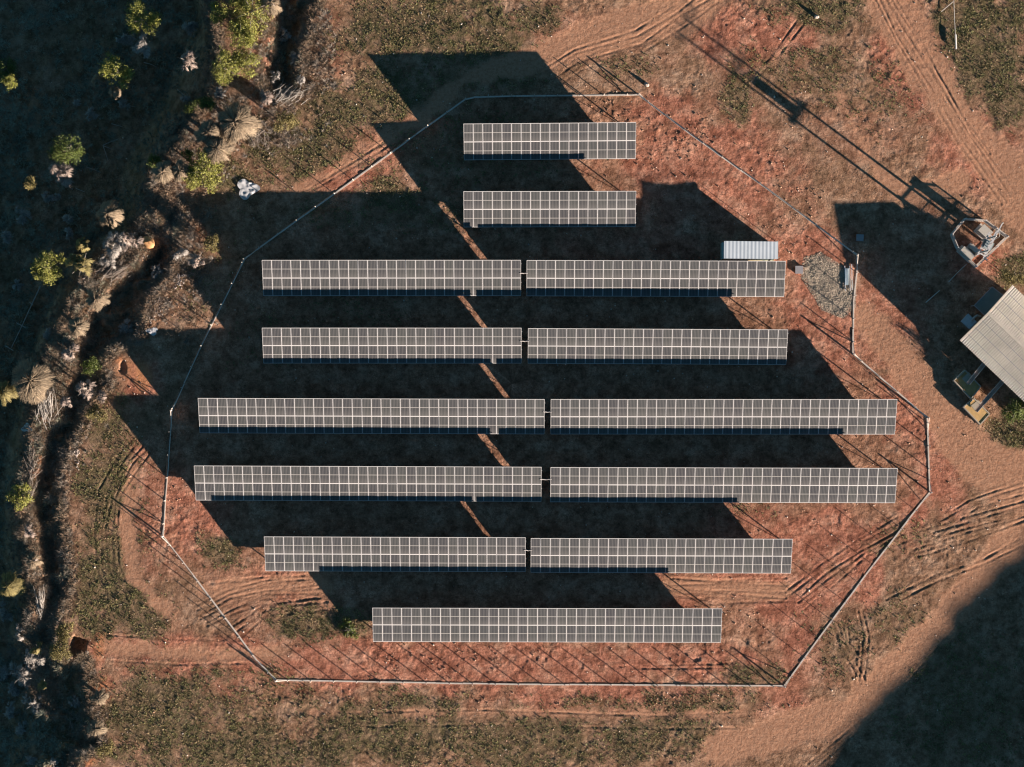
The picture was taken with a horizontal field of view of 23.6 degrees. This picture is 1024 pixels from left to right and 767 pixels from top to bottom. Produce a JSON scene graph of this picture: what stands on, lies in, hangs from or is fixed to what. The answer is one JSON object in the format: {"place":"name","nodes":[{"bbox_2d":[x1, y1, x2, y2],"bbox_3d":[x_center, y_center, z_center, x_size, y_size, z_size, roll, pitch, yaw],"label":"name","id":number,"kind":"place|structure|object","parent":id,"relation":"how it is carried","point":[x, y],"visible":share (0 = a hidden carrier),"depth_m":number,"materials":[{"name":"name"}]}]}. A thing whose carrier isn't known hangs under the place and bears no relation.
{"place":"outdoors","nodes":[
{"label":"outdoors","id":0,"kind":"place"},
{"bbox_2d":[0,0,1023,766],"bbox_3d":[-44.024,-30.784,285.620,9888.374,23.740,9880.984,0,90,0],"label":"ground","id":1,"kind":"structure","parent":0,"point":[886,194],"depth_m":290.00,"materials":[{"name":"brown soil"}]},
{"bbox_2d":[0,601,13,621],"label":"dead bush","id":2,"kind":"object","parent":1,"relation":"on","point":[5,615],"visible":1,"depth_m":292.56,"materials":[{"name":"grey plant"}]},
{"bbox_2d":[0,58,17,78],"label":"bush","id":3,"kind":"object","parent":1,"relation":"on","point":[9,69],"visible":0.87,"depth_m":294.97,"materials":[{"name":"green plant"}]},
{"bbox_2d":[3,700,14,719],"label":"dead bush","id":4,"kind":"object","parent":1,"relation":"on","point":[9,709],"visible":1,"depth_m":292.63,"materials":[{"name":"grey plant"}]},
{"bbox_2d":[0,381,18,405],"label":"shrub","id":5,"kind":"object","parent":1,"relation":"on","point":[8,390],"visible":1,"depth_m":288.99,"materials":[{"name":"yellow plant"}]},
{"bbox_2d":[1,74,17,90],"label":"bush","id":6,"kind":"object","parent":1,"relation":"on","point":[9,80],"visible":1,"depth_m":292.55,"materials":[{"name":"green plant"}]},
{"bbox_2d":[0,570,25,597],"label":"shrub","id":7,"kind":"object","parent":1,"relation":"on","point":[15,587],"visible":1,"depth_m":288.66,"materials":[{"name":"yellow plant"}]},
{"bbox_2d":[4,481,34,511],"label":"green shrub","id":8,"kind":"object","parent":1,"relation":"on","point":[21,495],"visible":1,"depth_m":288.10,"materials":[{"name":"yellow plant"}]},
{"bbox_2d":[8,661,38,688],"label":"dead bush","id":9,"kind":"object","parent":1,"relation":"on","point":[23,673],"visible":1,"depth_m":291.95,"materials":[{"name":"grey wood"}]},
{"bbox_2d":[14,205,32,224],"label":"dead bush","id":10,"kind":"object","parent":1,"relation":"on","point":[25,214],"visible":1,"depth_m":294.27,"materials":[{"name":"grey plant"}]},
{"bbox_2d":[21,695,41,714],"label":"dead bush","id":11,"kind":"object","parent":1,"relation":"on","point":[35,704],"visible":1,"depth_m":291.56,"materials":[{"name":"grey wood"}]},
{"bbox_2d":[10,358,56,404],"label":"dry tussock","id":12,"kind":"object","parent":1,"relation":"on","point":[34,385],"visible":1,"depth_m":287.53,"materials":[{"name":"beige plant"}]},
{"bbox_2d":[23,441,44,500],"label":"branch pile","id":13,"kind":"object","parent":1,"relation":"on","point":[29,467],"visible":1,"depth_m":289.93,"materials":[{"name":"grey plant"}]},
{"bbox_2d":[26,552,43,568],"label":"dry tussock","id":14,"kind":"object","parent":1,"relation":"on","point":[34,562],"visible":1,"depth_m":288.10,"materials":[{"name":"beige plant"}]},
{"bbox_2d":[24,647,46,667],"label":"dead bush","id":15,"kind":"object","parent":1,"relation":"on","point":[31,658],"visible":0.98,"depth_m":291.15,"materials":[{"name":"grey plant"}]},
{"bbox_2d":[34,585,44,618],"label":"branch pile","id":16,"kind":"object","parent":1,"relation":"on","point":[39,600],"visible":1,"depth_m":289.92,"materials":[{"name":"grey wood"}]},
{"bbox_2d":[33,388,61,429],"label":"branch pile","id":17,"kind":"object","parent":1,"relation":"on","point":[43,405],"visible":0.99,"depth_m":289.96,"materials":[{"name":"grey wood"}]},
{"bbox_2d":[30,249,65,285],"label":"bush","id":18,"kind":"object","parent":1,"relation":"on","point":[40,269],"visible":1,"depth_m":288.81,"materials":[{"name":"green plant"}]},
{"bbox_2d":[48,638,72,661],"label":"green shrub","id":19,"kind":"object","parent":1,"relation":"on","point":[58,650],"visible":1,"depth_m":287.93,"materials":[{"name":"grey plant"}]},
{"bbox_2d":[48,161,73,187],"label":"dead bush","id":20,"kind":"object","parent":1,"relation":"on","point":[64,182],"visible":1,"depth_m":289.59,"materials":[{"name":"grey wood"}]},
{"bbox_2d":[53,621,75,643],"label":"green shrub","id":21,"kind":"object","parent":1,"relation":"on","point":[63,633],"visible":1,"depth_m":288.10,"materials":[{"name":"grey plant"}]},
{"bbox_2d":[47,133,85,165],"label":"bush","id":22,"kind":"object","parent":1,"relation":"on","point":[58,150],"visible":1,"depth_m":290.08,"materials":[{"name":"green plant"}]},
{"bbox_2d":[61,343,78,360],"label":"dead bush","id":23,"kind":"object","parent":1,"relation":"on","point":[68,353],"visible":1,"depth_m":287.92,"materials":[{"name":"grey wood"}]},
{"bbox_2d":[64,253,93,277],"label":"dead bush","id":24,"kind":"object","parent":1,"relation":"on","point":[80,261],"visible":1,"depth_m":287.73,"materials":[{"name":"beige plant"}]},
{"bbox_2d":[68,315,90,338],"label":"dry tussock","id":25,"kind":"object","parent":1,"relation":"on","point":[78,323],"visible":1,"depth_m":287.75,"materials":[{"name":"beige plant"}]},
{"bbox_2d":[75,236,90,253],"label":"shrub","id":26,"kind":"object","parent":1,"relation":"on","point":[82,247],"visible":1,"depth_m":289.29,"materials":[{"name":"yellow plant"}]},
{"bbox_2d":[74,379,95,399],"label":"dead bush","id":27,"kind":"object","parent":1,"relation":"on","point":[79,387],"visible":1,"depth_m":287.87,"materials":[{"name":"grey plant"}]},
{"bbox_2d":[80,356,101,374],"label":"green shrub","id":28,"kind":"object","parent":1,"relation":"on","point":[91,363],"visible":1,"depth_m":288.89,"materials":[{"name":"green plant"}]},
{"bbox_2d":[84,400,107,422],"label":"green shrub","id":29,"kind":"object","parent":1,"relation":"on","point":[92,413],"visible":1,"depth_m":288.15,"materials":[{"name":"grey plant"}]},
{"bbox_2d":[86,719,107,735],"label":"dry tussock","id":30,"kind":"object","parent":1,"relation":"on","point":[97,727],"visible":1,"depth_m":287.73,"materials":[{"name":"beige plant"}]},
{"bbox_2d":[85,288,110,311],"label":"dry tussock","id":31,"kind":"object","parent":1,"relation":"on","point":[96,301],"visible":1,"depth_m":287.88,"materials":[{"name":"beige plant"}]},
{"bbox_2d":[90,687,108,704],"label":"rock","id":32,"kind":"object","parent":1,"relation":"on","point":[99,697],"visible":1,"depth_m":287.83,"materials":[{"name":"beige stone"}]},
{"bbox_2d":[94,740,115,758],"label":"green shrub","id":33,"kind":"object","parent":1,"relation":"on","point":[106,748],"visible":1,"depth_m":288.20,"materials":[{"name":"grey plant"}]},
{"bbox_2d":[95,199,124,228],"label":"dry tussock","id":34,"kind":"object","parent":1,"relation":"on","point":[106,212],"visible":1,"depth_m":288.91,"materials":[{"name":"beige plant"}]},
{"bbox_2d":[102,231,126,259],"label":"dead bush","id":35,"kind":"object","parent":1,"relation":"on","point":[116,248],"visible":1,"depth_m":287.51,"materials":[{"name":"grey plant"}]},
{"bbox_2d":[95,256,133,282],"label":"branch pile","id":36,"kind":"object","parent":1,"relation":"on","point":[111,271],"visible":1,"depth_m":289.93,"materials":[{"name":"grey plant"}]},
{"bbox_2d":[108,87,123,99],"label":"dry tussock","id":37,"kind":"object","parent":1,"relation":"on","point":[117,92],"visible":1,"depth_m":290.83,"materials":[{"name":"beige plant"}]},
{"bbox_2d":[98,53,134,89],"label":"bush","id":38,"kind":"object","parent":1,"relation":"on","point":[121,72],"visible":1,"depth_m":289.82,"materials":[{"name":"green plant"}]},
{"bbox_2d":[115,31,135,45],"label":"dead bush","id":39,"kind":"object","parent":1,"relation":"on","point":[128,40],"visible":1,"depth_m":295.29,"materials":[{"name":"grey plant"}]},
{"bbox_2d":[118,318,133,333],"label":"dead bush","id":40,"kind":"object","parent":1,"relation":"on","point":[126,328],"visible":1,"depth_m":290.54,"materials":[{"name":"grey plant"}]},
{"bbox_2d":[120,231,143,251],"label":"dead bush","id":41,"kind":"object","parent":1,"relation":"on","point":[129,241],"visible":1,"depth_m":287.60,"materials":[{"name":"grey plant"}]},
{"bbox_2d":[130,34,151,59],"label":"dead bush","id":42,"kind":"object","parent":1,"relation":"on","point":[140,45],"visible":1,"depth_m":289.23,"materials":[{"name":"grey plant"}]},
{"bbox_2d":[124,0,161,35],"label":"bush","id":43,"kind":"object","parent":1,"relation":"on","point":[152,18],"visible":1,"depth_m":290.01,"materials":[{"name":"green plant"}]},
{"bbox_2d":[142,236,154,248],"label":"boulder","id":44,"kind":"object","parent":1,"relation":"on","point":[148,242],"visible":1,"depth_m":289.68,"materials":[{"name":"stone"}]},
{"bbox_2d":[146,152,162,167],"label":"green shrub","id":45,"kind":"object","parent":1,"relation":"on","point":[154,159],"visible":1,"depth_m":288.55,"materials":[{"name":"green plant"}]},
{"bbox_2d":[0,0,309,766],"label":"scrub","id":46,"kind":"object","parent":1,"relation":"on","point":[96,230],"visible":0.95,"depth_m":295.12,"materials":[{"name":"green plant"}]},
{"bbox_2d":[151,159,175,184],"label":"dry tussock","id":47,"kind":"object","parent":1,"relation":"on","point":[166,170],"visible":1,"depth_m":287.37,"materials":[{"name":"beige plant"}]},
{"bbox_2d":[11,0,327,766],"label":"spur grass","id":48,"kind":"structure","parent":1,"relation":"on","point":[67,605],"depth_m":290.25,"materials":[{"name":"plant"}]},
{"bbox_2d":[5,0,339,766],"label":"dry brush","id":49,"kind":"object","parent":1,"relation":"on","point":[141,338],"visible":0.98,"depth_m":290.14,"materials":[{"name":"plant"}]},
{"bbox_2d":[172,158,189,181],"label":"dry tussock","id":50,"kind":"object","parent":1,"relation":"on","point":[179,172],"visible":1,"depth_m":287.52,"materials":[{"name":"beige plant"}]},
{"bbox_2d":[178,48,197,72],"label":"dead bush","id":51,"kind":"object","parent":1,"relation":"on","point":[188,60],"visible":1,"depth_m":287.73,"materials":[{"name":"grey wood"}]},
{"bbox_2d":[182,20,198,37],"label":"dead bush","id":52,"kind":"object","parent":1,"relation":"on","point":[190,27],"visible":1,"depth_m":295.47,"materials":[{"name":"grey plant"}]},
{"bbox_2d":[182,166,202,190],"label":"green shrub","id":53,"kind":"object","parent":1,"relation":"on","point":[194,184],"visible":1,"depth_m":287.91,"materials":[{"name":"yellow plant"}]},
{"bbox_2d":[183,96,201,114],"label":"green shrub","id":54,"kind":"object","parent":1,"relation":"on","point":[191,108],"visible":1,"depth_m":290.08,"materials":[{"name":"green plant"}]},
{"bbox_2d":[188,253,205,268],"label":"dead bush","id":55,"kind":"object","parent":1,"relation":"on","point":[194,260],"visible":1,"depth_m":287.56,"materials":[{"name":"grey plant"}]},
{"bbox_2d":[187,147,223,194],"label":"green shrub","id":56,"kind":"object","parent":1,"relation":"on","point":[209,183],"visible":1,"depth_m":287.36,"materials":[{"name":"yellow plant"}]},
{"bbox_2d":[194,119,220,144],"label":"dry tussock","id":57,"kind":"object","parent":1,"relation":"on","point":[210,127],"visible":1,"depth_m":287.11,"materials":[{"name":"beige plant"}]},
{"bbox_2d":[198,95,216,111],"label":"green shrub","id":58,"kind":"object","parent":1,"relation":"on","point":[205,101],"visible":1,"depth_m":288.10,"materials":[{"name":"green plant"}]},
{"bbox_2d":[203,234,219,252],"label":"green shrub","id":59,"kind":"object","parent":1,"relation":"on","point":[210,245],"visible":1,"depth_m":288.37,"materials":[{"name":"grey plant"}]},
{"bbox_2d":[203,135,235,163],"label":"dry tussock","id":60,"kind":"object","parent":1,"relation":"on","point":[215,148],"visible":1,"depth_m":286.89,"materials":[{"name":"beige plant"}]},
{"bbox_2d":[210,0,229,25],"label":"bush","id":61,"kind":"object","parent":1,"relation":"on","point":[214,5],"visible":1,"depth_m":287.97,"materials":[{"name":"green plant"}]},
{"bbox_2d":[210,46,245,85],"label":"bush","id":62,"kind":"object","parent":1,"relation":"on","point":[223,58],"visible":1,"depth_m":287.29,"materials":[{"name":"green plant"}]},
{"bbox_2d":[217,100,261,143],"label":"dry tussock","id":63,"kind":"object","parent":1,"relation":"on","point":[235,119],"visible":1,"depth_m":286.93,"materials":[{"name":"beige plant"}]},
{"bbox_2d":[227,18,257,55],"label":"bush","id":64,"kind":"object","parent":1,"relation":"on","point":[249,35],"visible":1,"depth_m":287.32,"materials":[{"name":"green plant"}]},
{"bbox_2d":[227,48,262,79],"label":"bush","id":65,"kind":"object","parent":1,"relation":"on","point":[248,60],"visible":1,"depth_m":287.40,"materials":[{"name":"green plant"}]},
{"bbox_2d":[222,0,273,40],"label":"bush","id":66,"kind":"object","parent":1,"relation":"on","point":[241,15],"visible":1,"depth_m":287.99,"materials":[{"name":"green plant"}]},
{"bbox_2d":[237,179,259,199],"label":"plastic sheet","id":67,"kind":"object","parent":1,"relation":"on","point":[247,189],"visible":1,"depth_m":289.81,"materials":[{"name":"white plastic"}]},
{"bbox_2d":[246,118,276,153],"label":"branch pile","id":68,"kind":"object","parent":1,"relation":"on","point":[255,138],"visible":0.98,"depth_m":289.54,"materials":[{"name":"grey plant"}]},
{"bbox_2d":[259,89,272,107],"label":"dead bush","id":69,"kind":"object","parent":1,"relation":"on","point":[265,98],"visible":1,"depth_m":287.63,"materials":[{"name":"beige plant"}]},
{"bbox_2d":[259,0,282,15],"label":"dry tussock","id":70,"kind":"object","parent":1,"relation":"on","point":[274,9],"visible":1,"depth_m":287.59,"materials":[{"name":"beige plant"}]},
{"bbox_2d":[271,110,299,132],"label":"green shrub","id":71,"kind":"object","parent":1,"relation":"on","point":[285,118],"visible":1,"depth_m":288.05,"materials":[{"name":"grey plant"}]},
{"bbox_2d":[273,81,307,104],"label":"branch pile","id":72,"kind":"object","parent":1,"relation":"on","point":[282,95],"visible":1,"depth_m":289.83,"materials":[{"name":"grey wood"}]},
{"bbox_2d":[337,616,359,638],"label":"green shrub","id":73,"kind":"object","parent":1,"relation":"on","point":[349,630],"visible":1,"depth_m":289.72,"materials":[{"name":"green plant"}]},
{"bbox_2d":[193,466,541,501],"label":"solar table","id":74,"kind":"object","parent":1,"relation":"on","point":[476,483],"visible":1,"depth_m":288.19,"materials":[{"name":"grey glass"}]},
{"bbox_2d":[197,398,544,433],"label":"solar table","id":75,"kind":"object","parent":1,"relation":"on","point":[474,416],"visible":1,"depth_m":288.19,"materials":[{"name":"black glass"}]},
{"bbox_2d":[261,260,521,295],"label":"solar table","id":76,"kind":"object","parent":1,"relation":"on","point":[489,277],"visible":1,"depth_m":288.19,"materials":[{"name":"grey glass"}]},
{"bbox_2d":[261,328,521,362],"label":"solar table","id":77,"kind":"object","parent":1,"relation":"on","point":[491,345],"visible":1,"depth_m":288.19,"materials":[{"name":"grey glass"}]},
{"bbox_2d":[264,537,525,571],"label":"solar table","id":78,"kind":"object","parent":1,"relation":"on","point":[477,554],"visible":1,"depth_m":288.20,"materials":[{"name":"grey glass"}]},
{"bbox_2d":[1,0,1022,766],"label":"stones","id":79,"kind":"object","parent":1,"relation":"on","point":[571,368],"visible":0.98,"depth_m":289.96,"materials":[{"name":"stone"}]},
{"bbox_2d":[372,608,721,642],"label":"solar table","id":80,"kind":"object","parent":1,"relation":"on","point":[497,625],"visible":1,"depth_m":288.19,"materials":[{"name":"grey glass"}]},
{"bbox_2d":[161,93,932,687],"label":"perimeter fence","id":81,"kind":"object","parent":1,"relation":"on","point":[547,685],"visible":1,"depth_m":289.93,"materials":[{"name":"metal"}]},
{"bbox_2d":[71,0,1023,766],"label":"dry grass","id":82,"kind":"structure","parent":1,"relation":"on","point":[399,320],"depth_m":289.95,"materials":[{"name":"plant"}]},
{"bbox_2d":[72,0,1023,766],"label":"weeds","id":83,"kind":"object","parent":1,"relation":"on","point":[388,324],"visible":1,"depth_m":289.96,"materials":[{"name":"green plant"}]},
{"bbox_2d":[463,122,635,159],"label":"solar table","id":84,"kind":"object","parent":1,"relation":"on","point":[605,140],"visible":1,"depth_m":288.03,"materials":[{"name":"grey glass"}]},
{"bbox_2d":[463,191,636,226],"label":"solar table","id":85,"kind":"object","parent":1,"relation":"on","point":[532,209],"visible":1,"depth_m":288.09,"materials":[{"name":"grey glass"}]},
{"bbox_2d":[526,260,785,296],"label":"solar table","id":86,"kind":"object","parent":1,"relation":"on","point":[546,278],"visible":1,"depth_m":288.33,"materials":[{"name":"grey glass"}]},
{"bbox_2d":[527,328,787,364],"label":"solar table","id":87,"kind":"object","parent":1,"relation":"on","point":[554,344],"visible":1,"depth_m":288.19,"materials":[{"name":"grey glass"}]},
{"bbox_2d":[530,538,792,572],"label":"solar table","id":88,"kind":"object","parent":1,"relation":"on","point":[584,557],"visible":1,"depth_m":288.19,"materials":[{"name":"grey glass"}]},
{"bbox_2d":[550,399,896,433],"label":"solar table","id":89,"kind":"object","parent":1,"relation":"on","point":[724,416],"visible":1,"depth_m":288.18,"materials":[{"name":"black glass"}]},
{"bbox_2d":[550,467,897,502],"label":"solar table","id":90,"kind":"object","parent":1,"relation":"on","point":[724,484],"visible":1,"depth_m":288.19,"materials":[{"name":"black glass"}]},
{"bbox_2d":[720,241,777,260],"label":"cabin","id":91,"kind":"object","parent":1,"relation":"on","point":[752,250],"visible":1,"depth_m":287.49,"materials":[{"name":"metal"}]},
{"bbox_2d":[801,252,855,317],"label":"gravel","id":92,"kind":"structure","parent":1,"relation":"on","point":[825,290],"depth_m":289.99,"materials":[{"name":"grey gravel"}]},
{"bbox_2d":[956,245,974,262],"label":"switch cabinet","id":93,"kind":"object","parent":1,"relation":"on","point":[964,251],"visible":1,"depth_m":288.43,"materials":[{"name":"grey metal"}]},
{"bbox_2d":[952,370,980,398],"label":"concrete basin","id":94,"kind":"object","parent":1,"relation":"on","point":[961,379],"visible":1,"depth_m":289.32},
{"bbox_2d":[960,314,980,328],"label":"pump cover","id":95,"kind":"object","parent":1,"relation":"on","point":[968,321],"visible":1,"depth_m":288.83,"materials":[{"name":"metal"}]},
{"bbox_2d":[962,398,989,424],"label":"concrete basin","id":96,"kind":"object","parent":1,"relation":"on","point":[980,416],"visible":1,"depth_m":289.16,"materials":[{"name":"beige concrete"}]},
{"bbox_2d":[950,218,1008,267],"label":"station fence","id":97,"kind":"object","parent":1,"relation":"on","point":[995,228],"visible":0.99,"depth_m":289.62,"materials":[{"name":"metal"}]},
{"bbox_2d":[974,223,992,238],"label":"switch cabinet","id":98,"kind":"object","parent":1,"relation":"on","point":[981,231],"visible":0.91,"depth_m":288.02,"materials":[{"name":"white metal"}]},
{"bbox_2d":[972,287,1002,315],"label":"lean to canopy","id":99,"kind":"object","parent":1,"relation":"on","point":[987,300],"visible":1,"depth_m":287.70,"materials":[{"name":"metal"}]},
{"bbox_2d":[973,222,1003,257],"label":"pole transformer","id":100,"kind":"object","parent":1,"relation":"on","point":[987,244],"visible":1,"depth_m":283.48,"materials":[{"name":"metal"}]},
{"bbox_2d":[960,285,1023,400],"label":"shed building","id":101,"kind":"structure","parent":1,"relation":"on","point":[992,339],"depth_m":286.28,"materials":[{"name":"beige paint"}]},
{"bbox_2d":[975,380,1003,411],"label":"chute","id":102,"kind":"object","parent":101,"relation":"attached to","point":[989,395],"visible":1,"depth_m":288.44,"materials":[{"name":"metal"}]},
{"bbox_2d":[997,266,1023,287],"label":"green shrub","id":103,"kind":"object","parent":1,"relation":"on","point":[1009,277],"visible":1,"depth_m":287.94,"materials":[{"name":"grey plant"}]},
{"bbox_2d":[1000,397,1023,424],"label":"green shrub","id":104,"kind":"object","parent":1,"relation":"on","point":[1019,411],"visible":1,"depth_m":287.82,"materials":[{"name":"green plant"}]},
{"bbox_2d":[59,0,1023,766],"bbox_3d":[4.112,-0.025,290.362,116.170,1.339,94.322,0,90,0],"label":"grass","id":105,"kind":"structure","parent":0,"point":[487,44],"depth_m":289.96,"materials":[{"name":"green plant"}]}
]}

